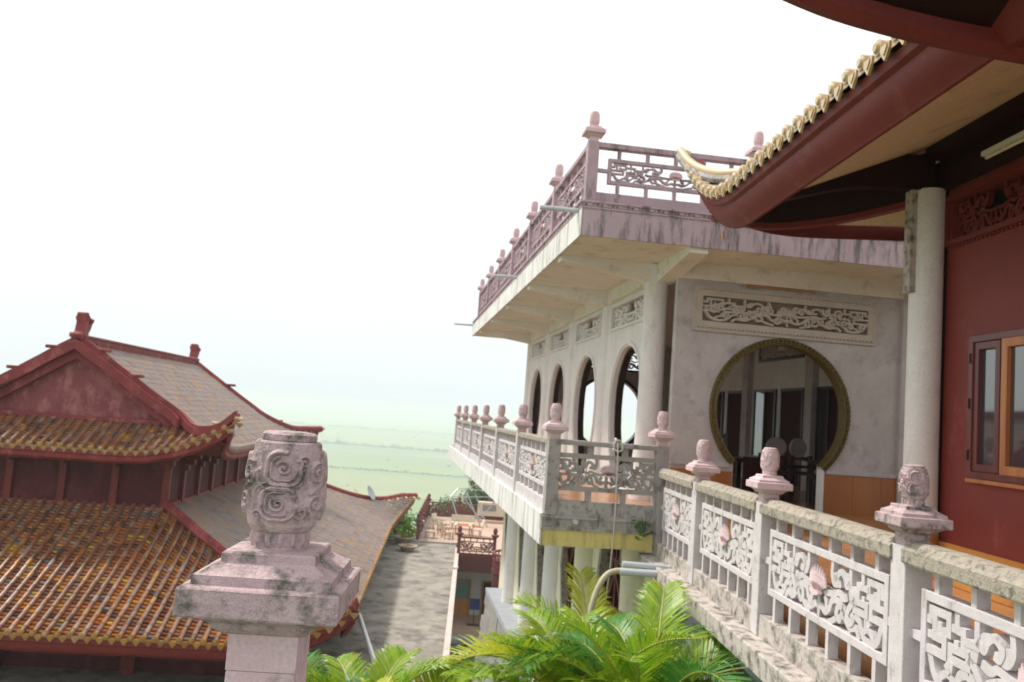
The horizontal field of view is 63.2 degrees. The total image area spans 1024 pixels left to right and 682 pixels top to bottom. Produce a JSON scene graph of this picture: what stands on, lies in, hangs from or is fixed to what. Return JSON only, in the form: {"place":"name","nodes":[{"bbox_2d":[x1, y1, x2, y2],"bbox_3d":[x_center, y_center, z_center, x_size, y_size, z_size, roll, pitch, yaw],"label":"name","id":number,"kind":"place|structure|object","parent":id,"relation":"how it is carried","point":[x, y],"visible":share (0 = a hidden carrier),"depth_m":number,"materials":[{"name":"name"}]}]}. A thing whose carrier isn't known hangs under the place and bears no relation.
{"place":"outdoors","nodes":[
{"label":"outdoors","id":0,"kind":"place"},
{"bbox_2d":[172,430,360,681],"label":"foreground balustrade","id":1,"kind":"object","parent":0,"point":[272,591],"visible":1,"depth_m":1.48,"materials":[{"name":"stone"}]},
{"bbox_2d":[322,443,447,452],"bbox_3d":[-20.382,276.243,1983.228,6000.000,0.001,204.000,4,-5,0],"label":"canal","id":2,"kind":"structure","parent":0,"point":[381,447],"depth_m":1991.65,"materials":[{"name":"liquid"}]},
{"bbox_2d":[328,467,469,478],"bbox_3d":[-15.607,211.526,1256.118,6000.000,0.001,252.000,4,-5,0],"label":"canal","id":3,"kind":"structure","parent":0,"point":[400,473],"depth_m":1262.41,"materials":[{"name":"grey liquid"}]},
{"bbox_2d":[247,399,634,535],"bbox_3d":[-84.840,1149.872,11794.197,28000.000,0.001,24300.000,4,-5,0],"label":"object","id":4,"kind":"structure","parent":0,"point":[384,483],"depth_m":2135.68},
{"bbox_2d":[283,421,453,434],"bbox_3d":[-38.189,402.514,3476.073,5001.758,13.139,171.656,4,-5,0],"label":"tree belt","id":5,"kind":"object","parent":4,"relation":"on","point":[353,426],"visible":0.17,"depth_m":3456.74,"materials":[{"name":"green plant"}]},
{"bbox_2d":[284,414,453,499],"bbox_3d":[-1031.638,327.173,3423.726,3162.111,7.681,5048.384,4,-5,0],"label":"scattered trees","id":6,"kind":"object","parent":4,"relation":"on","point":[443,498],"visible":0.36,"depth_m":3058.09,"materials":[{"name":"green plant"}]},
{"bbox_2d":[317,439,448,451],"bbox_3d":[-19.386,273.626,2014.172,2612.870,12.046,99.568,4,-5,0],"label":"tree belt","id":7,"kind":"object","parent":4,"relation":"on","point":[338,441],"visible":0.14,"depth_m":2016.94,"materials":[{"name":"green plant"}]},
{"bbox_2d":[328,465,468,477],"bbox_3d":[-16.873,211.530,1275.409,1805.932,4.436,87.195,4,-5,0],"label":"tree belt","id":8,"kind":"object","parent":4,"relation":"on","point":[381,469],"visible":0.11,"depth_m":1280.35,"materials":[{"name":"green plant"}]},
{"bbox_2d":[0,0,890,427],"label":"sky","id":9,"kind":"structure","parent":0,"point":[310,196],"materials":[{"name":"white"}]},
{"bbox_2d":[450,643,476,681],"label":"hillside","id":10,"kind":"structure","parent":0,"point":[453,645],"depth_m":47.15,"materials":[{"name":"green plant"}]},
{"bbox_2d":[0,312,419,675],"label":"temple","id":11,"kind":"structure","parent":10,"relation":"on","point":[123,482],"depth_m":29.22,"materials":[{"name":"tile"}]},
{"bbox_2d":[354,486,374,499],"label":"roof antenna","id":12,"kind":"object","parent":11,"relation":"on","point":[371,492],"visible":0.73,"depth_m":54.42,"materials":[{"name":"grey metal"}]},
{"bbox_2d":[0,538,458,681],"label":"paved courtyard","id":13,"kind":"structure","parent":10,"relation":"on","point":[408,601],"depth_m":34.72,"materials":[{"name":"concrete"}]},
{"bbox_2d":[358,613,375,662],"bbox_3d":[-5.381,10.850,30.625,0.170,0.461,4.960,6,-5,-16],"label":"drain pipe","id":14,"kind":"object","parent":13,"relation":"on","point":[367,639],"visible":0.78,"depth_m":30.16,"materials":[{"name":"white paint"}]},
{"bbox_2d":[392,524,417,543],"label":"potted shrub","id":15,"kind":"object","parent":13,"relation":"on","point":[405,537],"visible":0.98,"depth_m":53.90,"materials":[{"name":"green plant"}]},
{"bbox_2d":[398,543,417,551],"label":"empty bowl","id":16,"kind":"object","parent":13,"relation":"on","point":[405,547],"visible":1,"depth_m":51.13,"materials":[{"name":"stone"}]},
{"bbox_2d":[383,503,425,539],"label":"broadleaf tree","id":17,"kind":"object","parent":10,"relation":"on","point":[408,520],"visible":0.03,"depth_m":62.07,"materials":[{"name":"green plant"}]},
{"bbox_2d":[419,515,502,644],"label":"terrace house","id":18,"kind":"structure","parent":10,"relation":"on","point":[474,578],"depth_m":54.28,"materials":[{"name":"concrete"}]},
{"bbox_2d":[415,494,431,539],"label":"terrace balustrade","id":19,"kind":"object","parent":18,"relation":"on","point":[423,513],"visible":0.89,"depth_m":59.98,"materials":[{"name":"stone"}]},
{"bbox_2d":[423,520,434,538],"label":"terrace chair","id":20,"kind":"object","parent":18,"relation":"on","point":[431,531],"visible":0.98,"depth_m":57.19,"materials":[{"name":"beige wood"}]},
{"bbox_2d":[415,517,459,540],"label":"wire fence","id":21,"kind":"object","parent":18,"relation":"on","point":[432,535],"visible":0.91,"depth_m":55.95,"materials":[{"name":"grey metal"}]},
{"bbox_2d":[431,513,444,530],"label":"terrace chair","id":22,"kind":"object","parent":18,"relation":"on","point":[434,515],"visible":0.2,"depth_m":61.58,"materials":[{"name":"beige wood"}]},
{"bbox_2d":[436,517,448,534],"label":"terrace chair","id":23,"kind":"object","parent":18,"relation":"on","point":[438,521],"visible":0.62,"depth_m":59.51,"materials":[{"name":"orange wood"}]},
{"bbox_2d":[440,521,452,538],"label":"terrace chair","id":24,"kind":"object","parent":18,"relation":"on","point":[443,527],"visible":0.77,"depth_m":57.60,"materials":[{"name":"beige wood"}]},
{"bbox_2d":[451,514,474,527],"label":"terrace bench","id":25,"kind":"object","parent":18,"relation":"on","point":[468,519],"visible":0.73,"depth_m":63.26,"materials":[{"name":"beige wood"}]},
{"bbox_2d":[454,523,471,535],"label":"terrace table","id":26,"kind":"object","parent":18,"relation":"on","point":[469,525],"visible":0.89,"depth_m":59.52,"materials":[{"name":"beige wood"}]},
{"bbox_2d":[428,497,503,519],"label":"terrace balustrade","id":27,"kind":"object","parent":18,"relation":"on","point":[459,502],"visible":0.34,"depth_m":69.65,"materials":[{"name":"red stone"}]},
{"bbox_2d":[451,488,494,527],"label":"drying rack","id":28,"kind":"object","parent":18,"relation":"on","point":[472,508],"visible":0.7,"depth_m":65.46,"materials":[{"name":"grey metal"}]},
{"bbox_2d":[466,598,479,625],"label":"blue stand","id":29,"kind":"object","parent":18,"relation":"on","point":[474,604],"visible":1,"depth_m":51.68,"materials":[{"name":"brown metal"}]},
{"bbox_2d":[456,526,498,556],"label":"terrace balustrade","id":30,"kind":"object","parent":18,"relation":"on","point":[460,533],"visible":1,"depth_m":51.41,"materials":[{"name":"red stone"}]},
{"bbox_2d":[471,520,484,536],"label":"terrace chair","id":31,"kind":"object","parent":18,"relation":"on","point":[480,527],"visible":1,"depth_m":59.65,"materials":[{"name":"beige wood"}]},
{"bbox_2d":[477,501,503,521],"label":"terrace cabinet","id":32,"kind":"object","parent":18,"relation":"on","point":[495,510],"visible":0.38,"depth_m":67.86,"materials":[{"name":"stone"}]},
{"bbox_2d":[429,477,503,517],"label":"broadleaf tree","id":33,"kind":"object","parent":10,"relation":"on","point":[472,483],"visible":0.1,"depth_m":81.17,"materials":[{"name":"green plant"}]},
{"bbox_2d":[448,199,907,681],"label":"pavilion","id":34,"kind":"structure","parent":10,"relation":"on","point":[749,341],"depth_m":12.54,"materials":[{"name":"white paint"}]},
{"bbox_2d":[454,323,472,325],"bbox_3d":[-1.504,-0.529,26.770,0.701,0.071,0.064,5,-5,-7],"label":"roof spout","id":35,"kind":"object","parent":34,"relation":"on","point":[463,324],"visible":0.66,"depth_m":26.74,"materials":[{"name":"plastic"}]},
{"bbox_2d":[494,274,516,278],"bbox_3d":[-0.078,-1.307,16.903,0.581,0.071,0.064,5,-5,-7],"label":"roof spout","id":36,"kind":"object","parent":34,"relation":"on","point":[505,276],"visible":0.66,"depth_m":16.87,"materials":[{"name":"plastic"}]},
{"bbox_2d":[504,512,507,559],"bbox_3d":[-0.015,5.119,23.744,0.150,2.870,1.766,5,-5,-7],"label":"window frame","id":37,"kind":"structure","parent":34,"relation":"in","point":[506,515],"depth_m":24.27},
{"bbox_2d":[518,525,523,591],"bbox_3d":[0.368,4.899,20.979,0.150,2.870,1.766,5,-5,-7],"label":"window frame","id":38,"kind":"structure","parent":34,"relation":"in","point":[521,531],"depth_m":21.43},
{"bbox_2d":[536,543,544,620],"bbox_3d":[0.751,4.680,18.213,0.150,2.870,1.766,5,-5,-7],"label":"window frame","id":39,"kind":"structure","parent":34,"relation":"in","point":[540,548],"depth_m":18.70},
{"bbox_2d":[539,205,578,212],"bbox_3d":[0.688,-1.765,11.151,0.641,0.071,0.064,5,-5,-7],"label":"roof spout","id":40,"kind":"object","parent":34,"relation":"on","point":[558,208],"visible":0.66,"depth_m":11.12,"materials":[{"name":"plastic"}]},
{"bbox_2d":[453,403,676,545],"bbox_3d":[0.058,2.229,17.856,1.611,1.614,16.116,5,-5,-7],"label":"balcony balustrade","id":41,"kind":"object","parent":34,"relation":"on","point":[473,439],"visible":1,"depth_m":10.07,"materials":[{"name":"white stone"}]},
{"bbox_2d":[605,438,622,599],"bbox_3d":[1.199,2.131,10.004,0.129,1.922,0.242,5,-5,-7],"label":"rope","id":42,"kind":"object","parent":41,"relation":"hanging from","point":[615,440],"visible":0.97,"depth_m":9.91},
{"bbox_2d":[560,546,574,624],"bbox_3d":[1.181,4.470,15.505,0.260,2.870,1.800,5,-5,-7],"label":"window frame","id":43,"kind":"structure","parent":34,"relation":"in","point":[566,557],"depth_m":16.09,"materials":[{"name":"brown wood"}]},
{"bbox_2d":[595,548,621,621],"bbox_3d":[1.570,4.246,12.691,0.260,2.870,1.800,5,-5,-7],"label":"window frame","id":44,"kind":"structure","parent":34,"relation":"in","point":[604,554],"depth_m":13.02,"materials":[{"name":"brown wood"}]},
{"bbox_2d":[477,111,763,315],"bbox_3d":[3.514,-1.590,18.982,7.266,1.259,15.156,5,-5,-7],"label":"rooftop balustrade","id":45,"kind":"object","parent":34,"relation":"on","point":[581,175],"visible":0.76,"depth_m":11.33,"materials":[{"name":"pink stone"}]},
{"bbox_2d":[630,514,655,540],"bbox_3d":[1.532,2.206,9.867,0.359,0.306,0.166,6,-5,-19],"label":"weed","id":46,"kind":"object","parent":34,"relation":"attached to","point":[639,532],"visible":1,"depth_m":9.88,"materials":[{"name":"green plant"}]},
{"bbox_2d":[717,391,724,439],"bbox_3d":[5.516,2.229,22.611,0.055,1.700,1.060,5,-5,-7],"label":"window frame","id":47,"kind":"structure","parent":34,"relation":"in","point":[720,404],"depth_m":22.24,"materials":[{"name":"brown wood"}]},
{"bbox_2d":[720,433,727,447],"bbox_3d":[3.226,2.042,13.743,0.580,1.060,0.540,3,-5,12],"label":"carved chair","id":48,"kind":"object","parent":34,"relation":"on","point":[724,436],"visible":0.18,"depth_m":13.47,"materials":[{"name":"brown wood"}]},
{"bbox_2d":[733,456,762,488],"bbox_3d":[3.827,2.361,14.570,0.750,0.660,1.100,5,-5,-7],"label":"carved table","id":49,"kind":"object","parent":34,"relation":"on","point":[738,460],"visible":0.17,"depth_m":15.02,"materials":[{"name":"brown wood"}]},
{"bbox_2d":[742,456,760,489],"bbox_3d":[4.039,2.231,14.010,0.300,0.550,0.075,5,-5,-7],"label":"crimson cloth","id":50,"kind":"object","parent":49,"relation":"hanging from","point":[751,466],"visible":0.71,"depth_m":13.98,"materials":[{"name":"red fabric"}]},
{"bbox_2d":[751,389,776,455],"bbox_3d":[5.923,1.990,19.598,0.075,1.700,1.160,5,-5,-7],"label":"window frame","id":51,"kind":"structure","parent":34,"relation":"in","point":[765,400],"depth_m":19.58,"materials":[{"name":"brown wood"}]},
{"bbox_2d":[749,437,793,501],"bbox_3d":[4.458,2.180,14.305,0.580,1.065,0.545,4,-5,2],"label":"carved chair","id":52,"kind":"object","parent":34,"relation":"on","point":[778,443],"visible":0.51,"depth_m":14.06,"materials":[{"name":"brown wood"}]},
{"bbox_2d":[778,439,812,501],"bbox_3d":[4.830,2.230,14.555,0.580,1.065,0.545,6,-5,-17],"label":"carved chair","id":53,"kind":"object","parent":34,"relation":"on","point":[797,448],"visible":0.53,"depth_m":14.33,"materials":[{"name":"brown wood"}]},
{"bbox_2d":[808,460,819,506],"bbox_3d":[5.170,2.173,13.603,0.540,1.060,0.580,3,-5,12],"label":"carved chair","id":54,"kind":"object","parent":34,"relation":"on","point":[812,484],"visible":0.28,"depth_m":13.84,"materials":[{"name":"brown wood"}]},
{"bbox_2d":[814,386,838,469],"bbox_3d":[6.324,1.758,16.683,0.075,1.700,0.900,5,-5,-7],"label":"window frame","id":55,"kind":"structure","parent":34,"relation":"in","point":[827,412],"depth_m":16.80,"materials":[{"name":"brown wood"}]},
{"bbox_2d":[637,522,1017,681],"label":"walkway","id":56,"kind":"structure","parent":34,"relation":"attached to","point":[761,659],"depth_m":6.49,"materials":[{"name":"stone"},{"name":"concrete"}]},
{"bbox_2d":[619,561,670,577],"bbox_3d":[1.513,2.506,9.104,0.681,0.142,0.162,4,-5,-2],"label":"drain outlet","id":57,"kind":"object","parent":56,"relation":"attached to","point":[642,572],"visible":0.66,"depth_m":9.05,"materials":[{"name":"plastic"}]},
{"bbox_2d":[585,568,630,626],"bbox_3d":[0.975,3.269,8.929,0.560,1.637,0.134,6,-6,-23],"label":"drain pipe","id":58,"kind":"object","parent":57,"relation":"hanging from","point":[601,581],"visible":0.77,"depth_m":8.96,"materials":[{"name":"beige plastic"}]},
{"bbox_2d":[652,440,1023,681],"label":"walkway balustrade","id":59,"kind":"object","parent":56,"relation":"on","point":[768,559],"visible":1,"depth_m":5.05,"materials":[{"name":"white stone"}]},
{"bbox_2d":[491,549,500,587],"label":"round balcony","id":60,"kind":"structure","parent":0,"point":[495,572],"depth_m":46.06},
{"bbox_2d":[676,0,1023,569],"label":"red hall","id":61,"kind":"structure","parent":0,"point":[918,149],"depth_m":7.32,"materials":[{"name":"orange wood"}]},
{"bbox_2d":[783,0,1023,64],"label":"porch roof","id":62,"kind":"structure","parent":61,"relation":"attached to","point":[962,26],"depth_m":4.31,"materials":[{"name":"red wood"}]},
{"bbox_2d":[965,328,1023,489],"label":"window","id":63,"kind":"structure","parent":61,"relation":"in","point":[995,400],"depth_m":6.98,"materials":[{"name":"orange wood"}]},
{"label":"planting bed","id":64,"kind":"structure","parent":0,"visible":0},
{"bbox_2d":[307,648,368,681],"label":"areca palm","id":65,"kind":"object","parent":64,"relation":"on","point":[314,658],"visible":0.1,"depth_m":7.60,"materials":[{"name":"plant"}]},
{"bbox_2d":[306,643,455,681],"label":"areca palm","id":66,"kind":"object","parent":64,"relation":"on","point":[393,655],"visible":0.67,"depth_m":7.71,"materials":[{"name":"plant"}]},
{"bbox_2d":[358,656,497,681],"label":"areca palm","id":67,"kind":"object","parent":64,"relation":"on","point":[438,678],"visible":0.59,"depth_m":7.35,"materials":[{"name":"plant"}]},
{"bbox_2d":[429,604,725,681],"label":"areca palm","id":68,"kind":"object","parent":64,"relation":"on","point":[491,647],"visible":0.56,"depth_m":7.07,"materials":[{"name":"plant"}]},
{"bbox_2d":[481,563,697,681],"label":"areca palm","id":69,"kind":"object","parent":64,"relation":"on","point":[598,605],"visible":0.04,"depth_m":9.29,"materials":[{"name":"plant"}]},
{"bbox_2d":[490,579,760,681],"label":"areca palm","id":70,"kind":"object","parent":64,"relation":"on","point":[705,659],"visible":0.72,"depth_m":6.95,"materials":[{"name":"plant"}]}
]}

